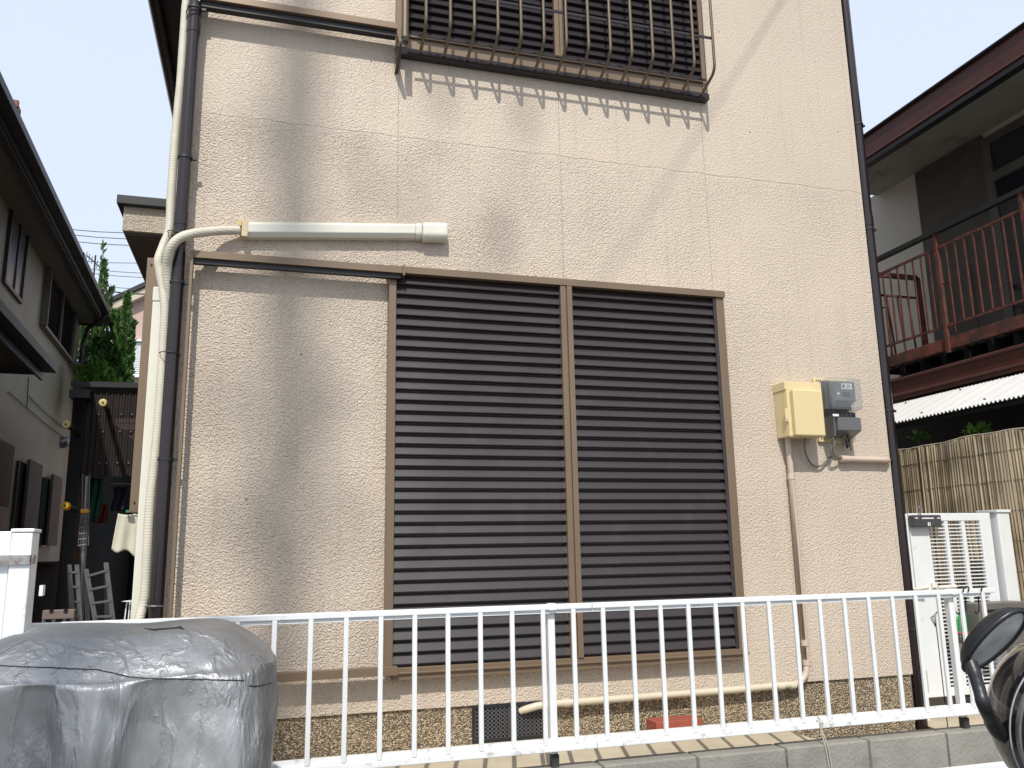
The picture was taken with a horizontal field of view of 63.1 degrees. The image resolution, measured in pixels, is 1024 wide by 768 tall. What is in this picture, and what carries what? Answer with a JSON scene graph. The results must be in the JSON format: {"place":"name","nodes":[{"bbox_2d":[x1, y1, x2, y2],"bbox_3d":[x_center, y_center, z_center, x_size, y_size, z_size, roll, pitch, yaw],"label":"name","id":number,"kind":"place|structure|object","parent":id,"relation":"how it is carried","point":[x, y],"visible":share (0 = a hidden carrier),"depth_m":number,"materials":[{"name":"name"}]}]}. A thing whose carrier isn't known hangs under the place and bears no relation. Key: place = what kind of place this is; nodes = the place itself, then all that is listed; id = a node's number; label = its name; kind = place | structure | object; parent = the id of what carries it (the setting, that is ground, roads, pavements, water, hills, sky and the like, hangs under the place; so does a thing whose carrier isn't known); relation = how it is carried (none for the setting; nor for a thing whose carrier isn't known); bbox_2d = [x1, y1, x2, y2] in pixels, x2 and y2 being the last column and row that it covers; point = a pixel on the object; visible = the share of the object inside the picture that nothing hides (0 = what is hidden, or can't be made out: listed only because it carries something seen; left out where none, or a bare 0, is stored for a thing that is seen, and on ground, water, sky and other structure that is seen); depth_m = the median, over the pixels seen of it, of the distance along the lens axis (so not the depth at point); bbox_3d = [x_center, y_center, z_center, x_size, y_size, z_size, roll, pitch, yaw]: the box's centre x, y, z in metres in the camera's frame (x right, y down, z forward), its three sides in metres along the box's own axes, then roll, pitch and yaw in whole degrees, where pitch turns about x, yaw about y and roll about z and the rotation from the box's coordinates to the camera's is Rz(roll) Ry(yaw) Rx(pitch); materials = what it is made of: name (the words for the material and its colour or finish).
{"place":"outdoors","nodes":[
{"label":"outdoors","id":0,"kind":"place"},
{"bbox_2d":[0,72,111,561],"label":"house","id":1,"kind":"structure","parent":0,"point":[52,299],"depth_m":9.84,"materials":[{"name":"beige paint"}]},
{"bbox_2d":[2,210,29,303],"bbox_3d":[-5.431,-1.409,9.140,0.034,0.870,0.820,3,-12,-19],"label":"window","id":2,"kind":"structure","parent":1,"relation":"in","point":[17,242],"depth_m":9.11,"materials":[{"name":"grey glass"}]},
{"bbox_2d":[10,461,26,531],"bbox_3d":[-5.809,1.351,9.846,0.029,0.830,0.570,3,-12,-19],"label":"dark window","id":3,"kind":"structure","parent":1,"relation":"in","point":[20,476],"depth_m":9.70,"materials":[{"name":"black glass"}]},
{"bbox_2d":[37,477,50,546],"bbox_3d":[-6.280,1.727,11.190,0.029,0.900,0.630,3,-12,-19],"label":"dark window","id":4,"kind":"structure","parent":1,"relation":"in","point":[45,485],"depth_m":11.08,"materials":[{"name":"black glass"}]},
{"bbox_2d":[39,267,77,361],"bbox_3d":[-6.224,-0.963,11.515,0.089,0.902,2.124,3,-12,-19],"label":"shutter window","id":5,"kind":"structure","parent":1,"relation":"in","point":[58,321],"depth_m":11.40,"materials":[{"name":"black metal"}]},
{"bbox_2d":[86,254,100,275],"bbox_3d":[-7.559,-1.597,14.987,0.316,1.594,0.127,2,-12,-16],"label":"antenna","id":6,"kind":"object","parent":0,"point":[95,263],"visible":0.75,"depth_m":15.09,"materials":[{"name":"grey metal"}]},
{"bbox_2d":[73,229,122,232],"bbox_3d":[-12.360,-4.550,24.798,7.322,0.173,0.022,2,-12,-16],"label":"power line","id":7,"kind":"object","parent":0,"point":[98,231],"visible":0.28,"depth_m":24.80,"materials":[{"name":"grey"}]},
{"bbox_2d":[76,235,125,238],"bbox_3d":[-12.316,-4.375,24.775,7.620,0.057,0.022,2,-12,-16],"label":"power line","id":8,"kind":"object","parent":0,"point":[101,237],"visible":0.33,"depth_m":24.79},
{"bbox_2d":[81,242,128,245],"bbox_3d":[-12.270,-4.179,24.749,7.906,0.061,0.022,2,-12,-16],"label":"power line","id":9,"kind":"object","parent":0,"point":[106,244],"visible":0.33,"depth_m":24.81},
{"bbox_2d":[111,282,145,382],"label":"house","id":10,"kind":"structure","parent":0,"point":[137,308],"depth_m":18.12,"materials":[{"name":"paint"}]},
{"bbox_2d":[133,339,141,377],"bbox_3d":[-7.686,-0.534,18.106,1.200,0.837,0.149,2,-12,-16],"label":"shutter window","id":11,"kind":"structure","parent":10,"relation":"in","point":[138,350],"depth_m":18.00,"materials":[{"name":"white metal"}]},
{"bbox_2d":[114,291,144,294],"bbox_3d":[-7.210,-1.716,15.646,3.742,0.096,0.025,2,-12,-16],"label":"power line","id":12,"kind":"object","parent":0,"point":[133,293],"visible":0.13,"depth_m":15.67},
{"bbox_2d":[0,0,1023,360],"label":"sky","id":13,"kind":"structure","parent":0,"point":[86,77],"materials":[{"name":"blue"}]},
{"bbox_2d":[272,720,813,767],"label":"yard slab","id":14,"kind":"structure","parent":0,"point":[540,759],"depth_m":3.58,"materials":[{"name":"beige concrete"}]},
{"bbox_2d":[646,715,701,729],"bbox_3d":[0.766,1.611,3.934,0.238,0.061,0.110,2,-12,-16],"label":"brick","id":15,"kind":"object","parent":14,"relation":"on","point":[673,722],"visible":0.49,"depth_m":3.90,"materials":[{"name":"red brick"}]},
{"bbox_2d":[914,696,983,729],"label":"path","id":16,"kind":"structure","parent":0,"point":[934,723],"depth_m":4.59,"materials":[{"name":"beige tile"}]},
{"bbox_2d":[905,514,929,719],"bbox_3d":[2.276,1.317,4.680,0.070,1.161,0.147,7,-14,-36],"label":"gate post","id":17,"kind":"object","parent":16,"relation":"on","point":[926,587],"visible":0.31,"depth_m":4.73,"materials":[{"name":"white metal"}]},
{"bbox_2d":[906,505,1006,697],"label":"gate","id":18,"kind":"structure","parent":17,"relation":"attached to","point":[919,524],"depth_m":4.79,"materials":[{"name":"white metal"}]},
{"bbox_2d":[945,614,968,642],"bbox_3d":[2.531,1.343,4.681,0.254,0.197,0.100,2,-12,-16],"label":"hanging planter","id":19,"kind":"object","parent":18,"relation":"hanging from","point":[959,628],"visible":0.3,"depth_m":4.67,"materials":[{"name":"green plastic"}]},
{"bbox_2d":[976,510,1022,653],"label":"gate post","id":20,"kind":"object","parent":16,"relation":"on","point":[1004,556],"visible":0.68,"depth_m":4.92,"materials":[{"name":"white metal"}]},
{"bbox_2d":[964,600,1023,643],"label":"letter box","id":21,"kind":"object","parent":20,"relation":"attached to","point":[973,618],"visible":0.36,"depth_m":4.68,"materials":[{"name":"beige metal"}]},
{"bbox_2d":[949,666,990,696],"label":"ground","id":22,"kind":"structure","parent":0,"point":[967,677],"depth_m":6.30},
{"bbox_2d":[31,561,58,622],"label":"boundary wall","id":23,"kind":"structure","parent":22,"relation":"on","point":[47,574],"depth_m":9.42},
{"bbox_2d":[42,609,76,622],"bbox_3d":[-2.805,1.734,5.112,0.182,0.691,0.062,2,-12,-16],"label":"folding stool","id":24,"kind":"object","parent":22,"relation":"on","point":[63,614],"visible":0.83,"depth_m":5.15,"materials":[{"name":"pink plastic"}]},
{"bbox_2d":[67,565,82,621],"bbox_3d":[-3.342,1.858,6.433,0.140,0.914,0.521,2,-12,-16],"label":"step ladder","id":25,"kind":"object","parent":22,"relation":"on","point":[77,601],"visible":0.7,"depth_m":6.25,"materials":[{"name":"metal"}]},
{"bbox_2d":[78,474,89,616],"bbox_3d":[-3.563,1.598,6.881,0.097,1.703,0.096,2,-12,-16],"label":"aluminium upright","id":26,"kind":"object","parent":22,"relation":"on","point":[84,516],"visible":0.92,"depth_m":6.94,"materials":[{"name":"silver metal"}]},
{"bbox_2d":[61,502,80,513],"bbox_3d":[-3.641,1.029,6.926,0.072,0.085,0.342,0,-11,-4],"label":"drying pole","id":27,"kind":"object","parent":26,"relation":"attached to","point":[67,506],"visible":0.95,"depth_m":6.79,"materials":[{"name":"yellow metal"}]},
{"bbox_2d":[72,355,122,405],"bbox_3d":[-5.995,1.498,11.924,0.685,3.970,0.567,-6,-12,24],"label":"conifer","id":28,"kind":"object","parent":22,"relation":"on","point":[97,370],"visible":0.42,"depth_m":12.14,"materials":[{"name":"green plant"}]},
{"bbox_2d":[84,562,115,620],"bbox_3d":[-2.914,1.746,5.946,0.228,0.927,0.521,2,-12,-16],"label":"step ladder","id":29,"kind":"object","parent":22,"relation":"on","point":[109,610],"visible":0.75,"depth_m":5.77,"materials":[{"name":"metal"}]},
{"bbox_2d":[55,381,153,621],"bbox_3d":[-3.966,1.502,9.490,1.310,2.929,4.150,2,-12,-16],"label":"lean to","id":30,"kind":"object","parent":22,"relation":"on","point":[103,448],"visible":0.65,"depth_m":7.76,"materials":[{"name":"brown wood"}]},
{"bbox_2d":[61,420,81,438],"bbox_3d":[-3.967,0.448,7.587,0.072,0.130,1.541,3,-12,-21],"label":"drying pole","id":31,"kind":"object","parent":30,"relation":"attached to","point":[65,424],"visible":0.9,"depth_m":7.07,"materials":[{"name":"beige metal"}]},
{"bbox_2d":[94,504,107,522],"bbox_3d":[-3.841,1.214,7.799,0.121,0.174,0.070,2,-12,-16],"label":"garment","id":32,"kind":"object","parent":30,"relation":"hanging from","point":[102,517],"visible":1,"depth_m":7.78,"materials":[{"name":"red fabric"}]},
{"bbox_2d":[98,399,108,410],"bbox_3d":[-3.812,0.242,7.836,0.072,0.144,1.243,4,-12,-23],"label":"drying pole","id":33,"kind":"object","parent":30,"relation":"attached to","point":[103,403],"visible":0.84,"depth_m":7.28,"materials":[{"name":"beige metal"}]},
{"bbox_3d":[-3.659,0.940,7.862,0.236,0.017,0.016,2,-12,-16],"label":"rail","id":34,"kind":"object","parent":30,"relation":"attached to","visible":0},
{"bbox_2d":[89,478,102,521],"bbox_3d":[-3.907,1.086,7.806,0.135,0.404,0.070,2,-12,-16],"label":"garment","id":35,"kind":"object","parent":34,"relation":"hanging from","point":[96,494],"visible":0.84,"depth_m":7.80,"materials":[{"name":"green fabric"}]},
{"bbox_2d":[110,487,127,510],"bbox_3d":[-3.706,1.085,7.866,0.149,0.225,0.070,2,-12,-16],"label":"garment","id":36,"kind":"object","parent":34,"relation":"hanging from","point":[119,502],"visible":1,"depth_m":7.85,"materials":[{"name":"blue fabric"}]},
{"bbox_2d":[77,239,138,381],"bbox_3d":[-6.533,0.619,13.159,1.296,6.197,0.534,-8,-13,29],"label":"cypress tree","id":37,"kind":"object","parent":22,"relation":"on","point":[117,353],"visible":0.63,"depth_m":13.32,"materials":[{"name":"green plant"}]},
{"bbox_2d":[121,600,131,619],"bbox_3d":[-2.082,1.558,4.483,0.090,0.764,0.090,-7,-13,28],"label":"plant stand","id":38,"kind":"object","parent":22,"relation":"on","point":[130,603],"visible":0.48,"depth_m":4.54,"materials":[{"name":"white metal"}]},
{"bbox_2d":[117,0,927,760],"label":"house","id":39,"kind":"structure","parent":22,"relation":"on","point":[583,338],"depth_m":4.18,"materials":[{"name":"beige paint"}]},
{"bbox_2d":[111,510,137,556],"bbox_3d":[-1.992,0.780,4.352,0.166,0.250,0.052,5,-13,-28],"label":"towel","id":40,"kind":"object","parent":39,"relation":"hanging from","point":[124,537],"visible":0.84,"depth_m":4.36,"materials":[{"name":"beige fabric"}]},
{"bbox_2d":[131,287,159,618],"bbox_3d":[-1.596,0.621,3.607,0.048,2.158,0.065,2,-12,-16],"label":"vertical duct cover","id":41,"kind":"object","parent":39,"relation":"attached to","point":[151,386],"visible":0.48,"depth_m":3.65,"materials":[{"name":"beige plastic"}]},
{"bbox_2d":[135,0,188,618],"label":"wrapped hose","id":42,"kind":"object","parent":39,"relation":"attached to","point":[147,548],"visible":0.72,"depth_m":3.67,"materials":[{"name":"beige plastic"}]},
{"bbox_2d":[162,226,240,298],"bbox_3d":[-1.396,-0.404,3.720,0.322,0.706,0.163,2,-12,-16],"label":"wrapped hose","id":43,"kind":"object","parent":39,"relation":"attached to","point":[175,242],"visible":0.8,"depth_m":3.69,"materials":[{"name":"beige plastic"}]},
{"bbox_2d":[238,220,447,242],"bbox_3d":[-0.801,-0.741,4.024,0.992,0.161,0.072,2,-12,-16],"label":"duct cover","id":44,"kind":"object","parent":39,"relation":"attached to","point":[425,232],"visible":0.98,"depth_m":4.01,"materials":[{"name":"beige plastic"}]},
{"bbox_2d":[198,0,708,103],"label":"upper shutter window","id":45,"kind":"structure","parent":39,"relation":"in","point":[409,14],"depth_m":4.54,"materials":[{"name":"brown metal"}]},
{"bbox_2d":[168,250,749,681],"bbox_3d":[-0.135,0.384,3.977,2.715,1.913,0.098,2,-12,-16],"label":"shutter window","id":46,"kind":"structure","parent":39,"relation":"in","point":[549,440],"depth_m":4.08,"materials":[{"name":"brown metal"}]},
{"bbox_2d":[412,0,715,94],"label":"window guard","id":47,"kind":"object","parent":39,"relation":"attached to","point":[609,20],"visible":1,"depth_m":4.45,"materials":[{"name":"brown metal"}]},
{"bbox_2d":[519,438,810,713],"bbox_3d":[0.770,0.905,4.173,1.558,1.318,0.061,2,-12,-16],"label":"conduit","id":48,"kind":"object","parent":39,"relation":"attached to","point":[568,702],"visible":0.89,"depth_m":4.21,"materials":[{"name":"beige plastic"}]},
{"bbox_2d":[772,381,825,439],"bbox_3d":[1.556,0.144,4.504,0.242,0.300,0.150,2,-12,-16],"label":"switch box","id":49,"kind":"object","parent":39,"relation":"attached to","point":[799,413],"visible":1,"depth_m":4.44,"materials":[{"name":"beige plastic"}]},
{"bbox_2d":[785,390,825,437],"bbox_3d":[1.574,0.157,4.450,0.216,0.253,0.044,2,-12,-16],"label":"box door","id":50,"kind":"structure","parent":49,"relation":"in","point":[805,407],"depth_m":4.43,"materials":[{"name":"beige plastic"}]},
{"bbox_2d":[803,438,831,467],"bbox_3d":[1.662,0.377,4.540,0.190,0.154,0.029,4,-13,-26],"label":"power cable","id":51,"kind":"object","parent":49,"relation":"hanging from","point":[824,462],"visible":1,"depth_m":4.51,"materials":[{"name":"grey rubber"}]},
{"bbox_2d":[812,378,861,442],"bbox_3d":[1.801,0.137,4.586,0.222,0.357,0.136,2,-12,-16],"label":"electricity meter","id":52,"kind":"object","parent":39,"relation":"attached to","point":[839,400],"visible":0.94,"depth_m":4.56,"materials":[{"name":"grey plastic"}]},
{"bbox_2d":[830,436,840,459],"bbox_3d":[1.778,0.340,4.556,0.121,0.148,0.030,7,-14,-36],"label":"power cable","id":53,"kind":"object","parent":52,"relation":"hanging from","point":[832,456],"visible":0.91,"depth_m":4.53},
{"bbox_2d":[832,434,840,458],"bbox_3d":[1.787,0.336,4.558,0.108,0.140,0.034,8,-14,-38],"label":"power cable","id":54,"kind":"object","parent":52,"relation":"attached to","point":[833,447],"visible":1,"depth_m":4.53,"materials":[{"name":"grey rubber"}]},
{"bbox_2d":[842,434,844,449],"bbox_3d":[1.815,0.312,4.562,0.015,0.098,0.028,2,-12,-16],"label":"power cable","id":55,"kind":"object","parent":52,"relation":"hanging from","point":[843,442],"visible":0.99,"depth_m":4.56,"materials":[{"name":"grey rubber"}]},
{"bbox_2d":[842,392,849,396],"bbox_3d":[1.828,0.057,4.556,0.050,0.027,0.001,2,-12,-16],"label":"display window","id":56,"kind":"structure","parent":52,"relation":"in","point":[845,394],"depth_m":4.56,"materials":[{"name":"grey glass"}]},
{"bbox_2d":[845,435,852,450],"bbox_3d":[1.847,0.315,4.570,0.058,0.103,0.019,9,-15,-41],"label":"power cable","id":57,"kind":"object","parent":52,"relation":"hanging from","point":[850,446],"visible":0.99,"depth_m":4.57,"materials":[{"name":"black rubber"}]},
{"bbox_2d":[839,455,890,462],"bbox_3d":[1.962,0.420,4.623,0.338,0.040,0.051,2,-12,-16],"label":"conduit","id":58,"kind":"object","parent":39,"relation":"attached to","point":[844,458],"visible":1,"depth_m":4.60,"materials":[{"name":"beige plastic"}]},
{"bbox_2d":[930,612,947,726],"bbox_3d":[2.168,1.460,4.195,0.113,0.613,0.018,9,-15,-42],"label":"wire plant support","id":59,"kind":"object","parent":22,"relation":"on","point":[935,624],"visible":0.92,"depth_m":4.19,"materials":[{"name":"black metal"}]},
{"bbox_2d":[864,22,1023,670],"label":"house","id":60,"kind":"structure","parent":22,"relation":"on","point":[948,148],"depth_m":6.93,"materials":[{"name":"brown paint"}]},
{"bbox_2d":[905,429,932,444],"bbox_3d":[2.930,0.379,5.993,0.165,0.118,0.190,-1,-11,1],"label":"leafy plant","id":61,"kind":"object","parent":60,"relation":"on","point":[916,438],"visible":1,"depth_m":5.98,"materials":[{"name":"green plant"}]},
{"bbox_2d":[877,185,1023,355],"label":"balcony railing","id":62,"kind":"object","parent":60,"relation":"on","point":[935,232],"visible":0.83,"depth_m":6.34,"materials":[{"name":"red metal"}]},
{"bbox_2d":[962,421,992,434],"bbox_3d":[3.071,0.302,5.517,0.192,0.135,0.184,6,-13,-32],"label":"leafy plant","id":63,"kind":"object","parent":60,"relation":"hanging from","point":[981,426],"visible":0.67,"depth_m":5.50,"materials":[{"name":"green plant"}]},
{"bbox_2d":[980,115,1023,318],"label":"balcony window","id":64,"kind":"structure","parent":60,"relation":"in","point":[1002,150],"depth_m":6.85,"materials":[{"name":"clear glass"}]},
{"bbox_2d":[898,427,1023,628],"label":"reed screen","id":65,"kind":"object","parent":22,"relation":"on","point":[974,473],"visible":0.17,"depth_m":5.36,"materials":[{"name":"wicker"}]},
{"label":"street","id":66,"kind":"structure","parent":0,"visible":0},
{"bbox_2d":[0,532,13,638],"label":"gate post","id":67,"kind":"object","parent":66,"relation":"on","point":[5,542],"visible":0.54,"depth_m":2.56,"materials":[{"name":"white metal"}]},
{"bbox_2d":[0,529,44,637],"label":"gate post","id":68,"kind":"object","parent":66,"relation":"on","point":[20,560],"visible":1,"depth_m":2.56,"materials":[{"name":"white metal"}]},
{"bbox_2d":[0,618,278,767],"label":"covered scooter","id":69,"kind":"object","parent":66,"relation":"on","point":[195,693],"visible":1,"depth_m":1.88,"materials":[{"name":"silver fabric"}]},
{"bbox_2d":[520,724,1002,767],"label":"block wall","id":70,"kind":"structure","parent":66,"relation":"on","point":[944,747],"depth_m":3.43,"materials":[{"name":"grey concrete"}]},
{"bbox_2d":[31,588,994,767],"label":"railing","id":71,"kind":"object","parent":70,"relation":"on","point":[553,744],"visible":0.87,"depth_m":3.23,"materials":[{"name":"white metal"}]},
{"bbox_2d":[817,716,829,767],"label":"string","id":72,"kind":"object","parent":71,"relation":"hanging from","point":[824,742],"visible":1,"depth_m":3.40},
{"bbox_2d":[818,717,831,767],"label":"string","id":73,"kind":"object","parent":71,"relation":"hanging from","point":[826,742],"visible":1,"depth_m":3.40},
{"bbox_2d":[964,586,969,613],"bbox_3d":[2.058,0.978,3.769,0.037,0.129,0.058,2,-12,-16],"label":"hook","id":74,"kind":"object","parent":71,"relation":"hanging from","point":[965,599],"visible":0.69,"depth_m":3.79,"materials":[{"name":"black metal"}]},
{"bbox_2d":[974,585,982,613],"bbox_3d":[2.128,0.981,3.789,0.037,0.129,0.058,2,-12,-16],"label":"hook","id":75,"kind":"object","parent":71,"relation":"hanging from","point":[978,586],"visible":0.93,"depth_m":3.81,"materials":[{"name":"black metal"}]},
{"bbox_2d":[945,761,1007,767],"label":"parking rail","id":76,"kind":"object","parent":66,"relation":"on","point":[1001,764],"visible":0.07,"depth_m":3.16,"materials":[{"name":"white metal"}]},
{"bbox_2d":[960,607,1023,767],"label":"scooter","id":77,"kind":"object","parent":66,"relation":"on","point":[992,636],"visible":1,"depth_m":1.73,"materials":[{"name":"black plastic"}]}
]}

